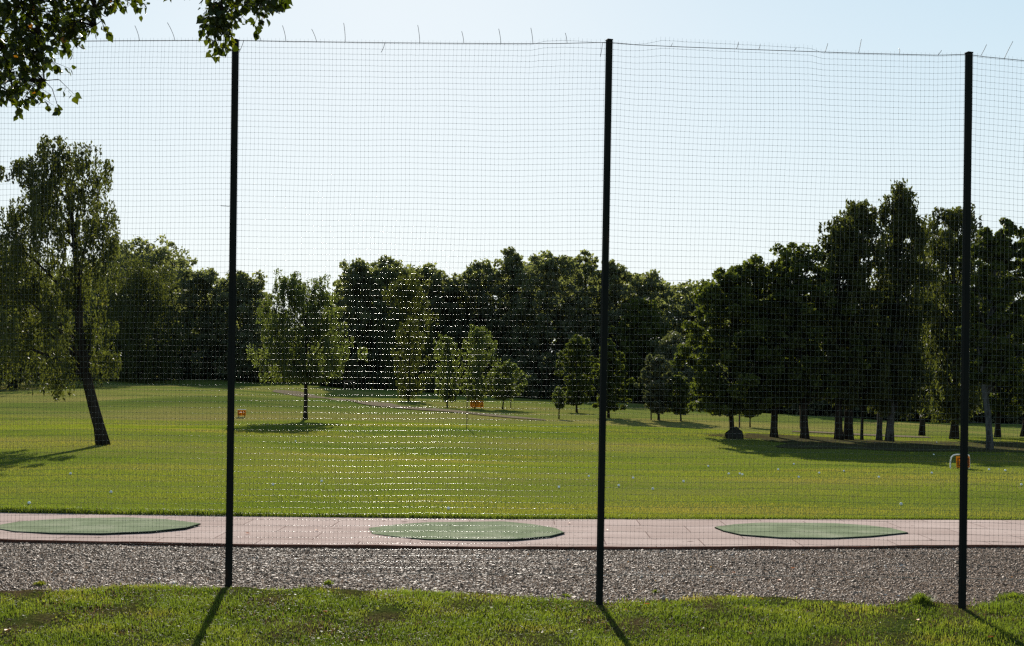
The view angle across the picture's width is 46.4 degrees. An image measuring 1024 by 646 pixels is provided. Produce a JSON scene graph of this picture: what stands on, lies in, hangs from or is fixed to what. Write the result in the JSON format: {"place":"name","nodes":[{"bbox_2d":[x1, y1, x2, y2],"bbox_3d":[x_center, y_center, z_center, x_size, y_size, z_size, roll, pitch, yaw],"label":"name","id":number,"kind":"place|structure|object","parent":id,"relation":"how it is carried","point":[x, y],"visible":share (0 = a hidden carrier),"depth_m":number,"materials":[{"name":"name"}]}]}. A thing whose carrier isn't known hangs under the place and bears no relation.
{"place":"outdoors","nodes":[
{"label":"outdoors","id":0,"kind":"place"},
{"bbox_2d":[272,390,544,419],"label":"field path","id":1,"kind":"structure","parent":0,"point":[383,404],"depth_m":60.73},
{"bbox_2d":[0,376,1023,519],"bbox_3d":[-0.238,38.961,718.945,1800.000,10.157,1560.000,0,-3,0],"label":"ground","id":2,"kind":"structure","parent":0,"point":[635,414],"depth_m":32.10,"materials":[{"name":"green plant"}]},
{"bbox_2d":[0,237,111,391],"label":"spreading tree","id":3,"kind":"object","parent":2,"relation":"on","point":[16,383],"visible":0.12,"depth_m":91.98,"materials":[{"name":"green plant"}]},
{"bbox_2d":[0,134,121,445],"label":"birch tree","id":4,"kind":"object","parent":2,"relation":"on","point":[14,249],"visible":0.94,"depth_m":29.33,"materials":[{"name":"green plant"}]},
{"bbox_2d":[33,280,128,380],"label":"broadleaf tree","id":5,"kind":"object","parent":2,"relation":"on","point":[94,294],"visible":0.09,"depth_m":128.54,"materials":[{"name":"green plant"}]},
{"bbox_2d":[72,234,199,380],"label":"broadleaf tree","id":6,"kind":"object","parent":2,"relation":"on","point":[157,256],"visible":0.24,"depth_m":127.35,"materials":[{"name":"green plant"}]},
{"bbox_2d":[91,255,203,383],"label":"weeping tree","id":7,"kind":"object","parent":2,"relation":"on","point":[141,369],"visible":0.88,"depth_m":115.20,"materials":[{"name":"green plant"}]},
{"bbox_2d":[157,267,254,379],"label":"broadleaf tree","id":8,"kind":"object","parent":2,"relation":"on","point":[205,279],"visible":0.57,"depth_m":124.29,"materials":[{"name":"green plant"}]},
{"bbox_2d":[200,269,282,381],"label":"broadleaf tree","id":9,"kind":"object","parent":2,"relation":"on","point":[246,369],"visible":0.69,"depth_m":120.79,"materials":[{"name":"green plant"}]},
{"bbox_2d":[237,409,245,416],"bbox_3d":[-11.528,3.866,50.955,0.364,0.374,0.063,0,-3,0],"label":"distance sign","id":10,"kind":"object","parent":2,"relation":"on","point":[241,412],"visible":0.91,"depth_m":50.93,"materials":[{"name":"brown"}]},
{"bbox_2d":[245,357,297,382],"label":"shrub","id":11,"kind":"object","parent":2,"relation":"on","point":[272,377],"visible":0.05,"depth_m":126.68,"materials":[{"name":"green plant"}]},
{"bbox_2d":[246,268,367,419],"bbox_3d":[-8.497,0.949,50.087,4.938,6.422,4.034,0,-3,0],"label":"birch tree","id":12,"kind":"object","parent":2,"relation":"on","point":[302,371],"visible":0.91,"depth_m":49.61,"materials":[{"name":"green plant"}]},
{"bbox_2d":[342,380,355,389],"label":"park bench","id":13,"kind":"object","parent":2,"relation":"on","point":[344,381],"visible":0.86,"depth_m":102.71,"materials":[{"name":"brown wood"}]},
{"bbox_2d":[313,257,404,388],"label":"broadleaf tree","id":14,"kind":"object","parent":2,"relation":"on","point":[362,279],"visible":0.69,"depth_m":120.61,"materials":[{"name":"green plant"}]},
{"bbox_2d":[358,254,427,389],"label":"broadleaf tree","id":15,"kind":"object","parent":2,"relation":"on","point":[382,261],"visible":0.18,"depth_m":124.58,"materials":[{"name":"green plant"}]},
{"bbox_2d":[372,267,442,392],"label":"birch tree","id":16,"kind":"object","parent":2,"relation":"on","point":[408,285],"visible":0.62,"depth_m":111.59,"materials":[{"name":"green plant"}]},
{"bbox_2d":[390,315,430,400],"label":"birch tree","id":17,"kind":"object","parent":2,"relation":"on","point":[413,369],"visible":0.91,"depth_m":81.76,"materials":[{"name":"green plant"}]},
{"bbox_2d":[411,262,470,391],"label":"broadleaf tree","id":18,"kind":"object","parent":2,"relation":"on","point":[431,292],"visible":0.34,"depth_m":128.84,"materials":[{"name":"green plant"}]},
{"bbox_2d":[431,334,465,407],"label":"young tree","id":19,"kind":"object","parent":2,"relation":"on","point":[447,349],"visible":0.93,"depth_m":75.90,"materials":[{"name":"green plant"}]},
{"bbox_2d":[422,278,484,390],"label":"broadleaf tree","id":20,"kind":"object","parent":2,"relation":"on","point":[451,299],"visible":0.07,"depth_m":130.37,"materials":[{"name":"green plant"}]},
{"bbox_2d":[437,258,508,392],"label":"broadleaf tree","id":21,"kind":"object","parent":2,"relation":"on","point":[474,276],"visible":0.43,"depth_m":129.15,"materials":[{"name":"green plant"}]},
{"bbox_2d":[470,400,482,408],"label":"distance sign","id":22,"kind":"object","parent":2,"relation":"on","point":[473,404],"visible":0.82,"depth_m":75.39,"materials":[{"name":"brown"}]},
{"bbox_2d":[459,324,500,400],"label":"young tree","id":23,"kind":"object","parent":2,"relation":"on","point":[477,375],"visible":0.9,"depth_m":75.63,"materials":[{"name":"green plant"}]},
{"bbox_2d":[15,248,950,397],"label":"woodland","id":24,"kind":"object","parent":2,"relation":"on","point":[662,295],"depth_m":139.75,"materials":[{"name":"green plant"}]},
{"bbox_2d":[485,359,530,408],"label":"young tree","id":25,"kind":"object","parent":2,"relation":"on","point":[500,394],"visible":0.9,"depth_m":75.86,"materials":[{"name":"green plant"}]},
{"bbox_2d":[0,542,1023,605],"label":"gravel","id":26,"kind":"structure","parent":2,"relation":"on","point":[625,579],"depth_m":10.85,"materials":[{"name":"grey gravel"}]},
{"bbox_2d":[32,581,48,585],"bbox_3d":[-3.889,2.148,9.857,0.143,0.053,0.114,0,-3,0],"label":"grass tuft","id":27,"kind":"object","parent":26,"relation":"on","point":[40,583],"visible":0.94,"depth_m":9.84,"materials":[{"name":"green plant"}]},
{"bbox_2d":[321,579,333,584],"bbox_3d":[-1.560,2.201,10.141,0.116,0.057,0.102,0,-3,0],"label":"grass tuft","id":28,"kind":"object","parent":26,"relation":"on","point":[328,581],"visible":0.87,"depth_m":10.13,"materials":[{"name":"green plant"}]},
{"bbox_2d":[0,22,1023,608],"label":"net fence","id":29,"kind":"object","parent":26,"relation":"on","point":[604,320],"visible":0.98,"depth_m":9.56,"materials":[{"name":"fabric"}]},
{"bbox_2d":[994,591,1023,599],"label":"grass tuft","id":30,"kind":"object","parent":26,"relation":"on","point":[1013,594],"visible":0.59,"depth_m":9.62,"materials":[{"name":"green plant"}]},
{"bbox_2d":[0,503,1023,519],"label":"edge grass","id":31,"kind":"structure","parent":2,"relation":"on","point":[137,511],"depth_m":15.10,"materials":[{"name":"green plant"}]},
{"bbox_2d":[0,539,1023,549],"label":"edging board","id":32,"kind":"object","parent":2,"relation":"on","point":[523,547],"visible":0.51,"depth_m":12.50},
{"bbox_2d":[3,351,1022,423],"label":"undergrowth","id":33,"kind":"object","parent":2,"relation":"on","point":[379,384],"visible":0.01,"depth_m":131.34,"materials":[{"name":"green plant"}]},
{"bbox_2d":[484,246,544,394],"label":"broadleaf tree","id":34,"kind":"object","parent":2,"relation":"on","point":[510,274],"visible":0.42,"depth_m":127.50,"materials":[{"name":"green plant"}]},
{"bbox_2d":[499,249,594,398],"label":"broadleaf tree","id":35,"kind":"object","parent":2,"relation":"on","point":[547,280],"visible":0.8,"depth_m":123.02,"materials":[{"name":"green plant"}]},
{"bbox_2d":[552,386,565,418],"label":"young tree","id":36,"kind":"object","parent":2,"relation":"on","point":[559,404],"visible":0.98,"depth_m":60.44,"materials":[{"name":"green plant"}]},
{"bbox_2d":[554,334,598,412],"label":"young tree","id":37,"kind":"object","parent":2,"relation":"on","point":[576,395],"visible":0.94,"depth_m":78.19,"materials":[{"name":"green plant"}]},
{"bbox_2d":[557,249,607,401],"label":"broadleaf tree","id":38,"kind":"object","parent":2,"relation":"on","point":[592,309],"visible":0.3,"depth_m":127.71,"materials":[{"name":"green plant"}]},
{"bbox_2d":[591,338,635,417],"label":"young tree","id":39,"kind":"object","parent":2,"relation":"on","point":[613,393],"visible":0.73,"depth_m":63.36,"materials":[{"name":"green plant"}]},
{"bbox_2d":[586,258,650,402],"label":"broadleaf tree","id":40,"kind":"object","parent":2,"relation":"on","point":[615,311],"visible":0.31,"depth_m":125.26,"materials":[{"name":"green plant"}]},
{"bbox_2d":[608,297,672,403],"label":"broadleaf tree","id":41,"kind":"object","parent":2,"relation":"on","point":[632,328],"visible":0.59,"depth_m":117.42,"materials":[{"name":"green plant"}]},
{"bbox_2d":[618,269,684,402],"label":"broadleaf tree","id":42,"kind":"object","parent":2,"relation":"on","point":[651,278],"visible":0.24,"depth_m":127.43,"materials":[{"name":"green plant"}]},
{"bbox_2d":[634,354,678,419],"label":"young tree","id":43,"kind":"object","parent":2,"relation":"on","point":[656,367],"visible":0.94,"depth_m":61.35,"materials":[{"name":"green plant"}]},
{"bbox_2d":[645,330,696,401],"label":"broadleaf tree","id":44,"kind":"object","parent":2,"relation":"on","point":[675,336],"visible":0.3,"depth_m":105.56,"materials":[{"name":"green plant"}]},
{"bbox_2d":[664,372,694,420],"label":"young tree","id":45,"kind":"object","parent":2,"relation":"on","point":[681,386],"visible":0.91,"depth_m":60.97,"materials":[{"name":"green plant"}]},
{"bbox_2d":[653,278,727,400],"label":"broadleaf tree","id":46,"kind":"object","parent":2,"relation":"on","point":[688,308],"visible":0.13,"depth_m":131.27,"materials":[{"name":"green plant"}]},
{"bbox_2d":[725,428,743,438],"bbox_3d":[7.386,3.691,39.640,0.633,0.509,0.456,0,-3,0],"label":"boulder","id":47,"kind":"object","parent":2,"relation":"on","point":[734,431],"visible":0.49,"depth_m":39.48,"materials":[{"name":"grey stone"}]},
{"bbox_2d":[740,405,758,426],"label":"young tree","id":48,"kind":"object","parent":2,"relation":"on","point":[751,416],"visible":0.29,"depth_m":57.30,"materials":[{"name":"green plant"}]},
{"bbox_2d":[719,298,795,412],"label":"broadleaf tree","id":49,"kind":"object","parent":2,"relation":"on","point":[724,369],"visible":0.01,"depth_m":111.95,"materials":[{"name":"green plant"}]},
{"bbox_2d":[762,294,828,414],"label":"broadleaf tree","id":50,"kind":"object","parent":2,"relation":"on","point":[796,408],"visible":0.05,"depth_m":110.67,"materials":[{"name":"green plant"}]},
{"bbox_2d":[809,320,874,418],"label":"broadleaf tree","id":51,"kind":"object","parent":2,"relation":"on","point":[856,410],"visible":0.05,"depth_m":111.06,"materials":[{"name":"green plant"}]},
{"bbox_2d":[854,299,915,420],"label":"broadleaf tree","id":52,"kind":"object","parent":2,"relation":"on","point":[896,413],"visible":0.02,"depth_m":111.58,"materials":[{"name":"green plant"}]},
{"bbox_2d":[908,226,960,435],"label":"oak tree","id":53,"kind":"object","parent":2,"relation":"on","point":[923,394],"visible":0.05,"depth_m":54.88,"materials":[{"name":"green plant"}]},
{"bbox_2d":[907,304,979,422],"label":"broadleaf tree","id":54,"kind":"object","parent":2,"relation":"on","point":[930,416],"visible":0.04,"depth_m":110.75,"materials":[{"name":"green plant"}]},
{"bbox_2d":[916,203,1002,438],"bbox_3d":[17.370,-0.053,46.595,3.376,9.387,3.912,-1,-3,18],"label":"oak tree","id":55,"kind":"object","parent":2,"relation":"on","point":[948,391],"visible":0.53,"depth_m":46.11,"materials":[{"name":"green plant"}]},
{"bbox_2d":[950,454,969,468],"bbox_3d":[9.435,2.937,25.142,0.430,0.365,0.072,0,-3,0],"label":"distance sign","id":56,"kind":"object","parent":2,"relation":"on","point":[958,462],"visible":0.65,"depth_m":25.11,"materials":[{"name":"orange"}]},
{"bbox_2d":[952,308,1013,422],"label":"broadleaf tree","id":57,"kind":"object","parent":2,"relation":"on","point":[979,419],"visible":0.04,"depth_m":111.26,"materials":[{"name":"green plant"}]},
{"bbox_2d":[959,257,1023,436],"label":"oak tree","id":58,"kind":"object","parent":2,"relation":"on","point":[997,402],"visible":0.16,"depth_m":52.98,"materials":[{"name":"green plant"}]},
{"bbox_2d":[995,234,1023,436],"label":"oak tree","id":59,"kind":"object","parent":2,"relation":"on","point":[1014,397],"visible":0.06,"depth_m":54.80,"materials":[{"name":"green plant"}]},
{"bbox_2d":[1001,296,1023,423],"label":"broadleaf tree","id":60,"kind":"object","parent":2,"relation":"on","point":[1009,419],"visible":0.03,"depth_m":110.50,"materials":[{"name":"green plant"}]},
{"bbox_2d":[0,582,1023,645],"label":"rough grass ground","id":61,"kind":"structure","parent":0,"point":[385,612],"depth_m":8.85,"materials":[{"name":"green plant"}]},
{"bbox_2d":[0,0,292,120],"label":"overhanging tree","id":62,"kind":"object","parent":61,"relation":"on","point":[69,26],"visible":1,"depth_m":7.71,"materials":[{"name":"green plant"}]},
{"bbox_2d":[0,585,1023,645],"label":"clover leaves","id":63,"kind":"object","parent":61,"relation":"on","point":[239,618],"visible":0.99,"depth_m":8.89,"materials":[{"name":"green plant"}]},
{"bbox_2d":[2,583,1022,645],"bbox_3d":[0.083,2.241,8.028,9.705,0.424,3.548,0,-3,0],"label":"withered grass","id":64,"kind":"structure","parent":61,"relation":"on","point":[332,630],"depth_m":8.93,"materials":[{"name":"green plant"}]},
{"bbox_2d":[12,546,1012,644],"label":"leaf litter","id":65,"kind":"object","parent":61,"relation":"on","point":[542,585],"visible":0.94,"depth_m":9.71,"materials":[{"name":"brown plant"}]},
{"bbox_2d":[907,592,935,604],"bbox_3d":[3.241,2.188,9.457,0.271,0.132,0.212,-1,-3,17],"label":"grass tuft","id":66,"kind":"object","parent":61,"relation":"on","point":[919,598],"visible":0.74,"depth_m":9.43,"materials":[{"name":"green plant"}]},
{"bbox_2d":[0,513,1023,546],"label":"path","id":67,"kind":"structure","parent":0,"point":[308,531],"depth_m":13.57,"materials":[{"name":"pink concrete"}]},
{"bbox_2d":[0,517,200,534],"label":"tee mat","id":68,"kind":"object","parent":67,"relation":"on","point":[75,527],"visible":0.98,"depth_m":13.55,"materials":[{"name":"green carpet"}]},
{"bbox_2d":[369,521,564,540],"bbox_3d":[-0.538,2.397,13.821,2.278,0.016,1.776,0,-3,0],"label":"tee mat","id":69,"kind":"object","parent":67,"relation":"on","point":[445,530],"visible":0.94,"depth_m":13.66,"materials":[{"name":"green carpet"}]},
{"bbox_2d":[715,522,907,538],"bbox_3d":[3.515,2.440,14.057,2.178,0.016,1.491,0,-3,0],"label":"tee mat","id":70,"kind":"object","parent":67,"relation":"on","point":[842,530],"visible":0.9,"depth_m":13.95,"materials":[{"name":"green carpet"}]},
{"bbox_2d":[0,0,1023,351],"label":"sky","id":71,"kind":"structure","parent":0,"point":[927,28],"materials":[{"name":"blue"}]},
{"bbox_2d":[792,431,925,436],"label":"field path","id":72,"kind":"structure","parent":0,"point":[865,434],"depth_m":49.75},
{"bbox_2d":[708,433,1023,451],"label":"bare ground","id":73,"kind":"structure","parent":0,"point":[900,446],"depth_m":38.47,"materials":[{"name":"soil"}]},
{"bbox_2d":[670,253,785,429],"bbox_3d":[7.591,0.878,40.908,3.810,6.236,3.801,-2,-4,32],"label":"oak tree","id":74,"kind":"object","parent":73,"relation":"on","point":[709,375],"visible":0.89,"depth_m":40.15,"materials":[{"name":"green plant"}]},
{"bbox_2d":[732,271,824,436],"bbox_3d":[9.004,1.075,41.079,2.991,5.927,3.254,2,-3,-21],"label":"oak tree","id":75,"kind":"object","parent":73,"relation":"on","point":[764,304],"visible":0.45,"depth_m":40.33,"materials":[{"name":"green plant"}]},
{"bbox_2d":[757,242,870,438],"bbox_3d":[10.062,0.628,40.881,3.624,6.870,3.274,2,-3,-22],"label":"oak tree","id":76,"kind":"object","parent":73,"relation":"on","point":[792,263],"visible":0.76,"depth_m":40.19,"materials":[{"name":"green plant"}]},
{"bbox_2d":[806,223,881,439],"bbox_3d":[11.195,0.321,40.957,2.652,7.596,2.477,0,-3,0],"label":"birch tree","id":77,"kind":"object","parent":73,"relation":"on","point":[846,257],"visible":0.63,"depth_m":40.62,"materials":[{"name":"green plant"}]},
{"bbox_2d":[814,198,901,439],"bbox_3d":[11.923,-0.092,41.718,2.751,8.568,3.465,2,-3,-24],"label":"birch tree","id":78,"kind":"object","parent":73,"relation":"on","point":[877,352],"visible":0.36,"depth_m":41.22,"materials":[{"name":"green plant"}]},
{"bbox_2d":[844,340,895,439],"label":"young tree","id":79,"kind":"object","parent":73,"relation":"on","point":[864,402],"visible":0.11,"depth_m":42.06,"materials":[{"name":"green plant"}]},
{"bbox_2d":[870,281,919,440],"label":"birch tree","id":80,"kind":"object","parent":73,"relation":"on","point":[879,436],"visible":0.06,"depth_m":42.73,"materials":[{"name":"green plant"}]},
{"bbox_2d":[867,177,941,441],"bbox_3d":[13.857,-0.414,42.517,2.709,9.512,2.591,0,-3,0],"label":"birch tree","id":81,"kind":"object","parent":73,"relation":"on","point":[898,260],"visible":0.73,"depth_m":42.27,"materials":[{"name":"green plant"}]},
{"bbox_2d":[946,217,1023,449],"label":"birch tree","id":82,"kind":"object","parent":73,"relation":"on","point":[997,374],"visible":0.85,"depth_m":35.70,"materials":[{"name":"green plant"}]}
]}

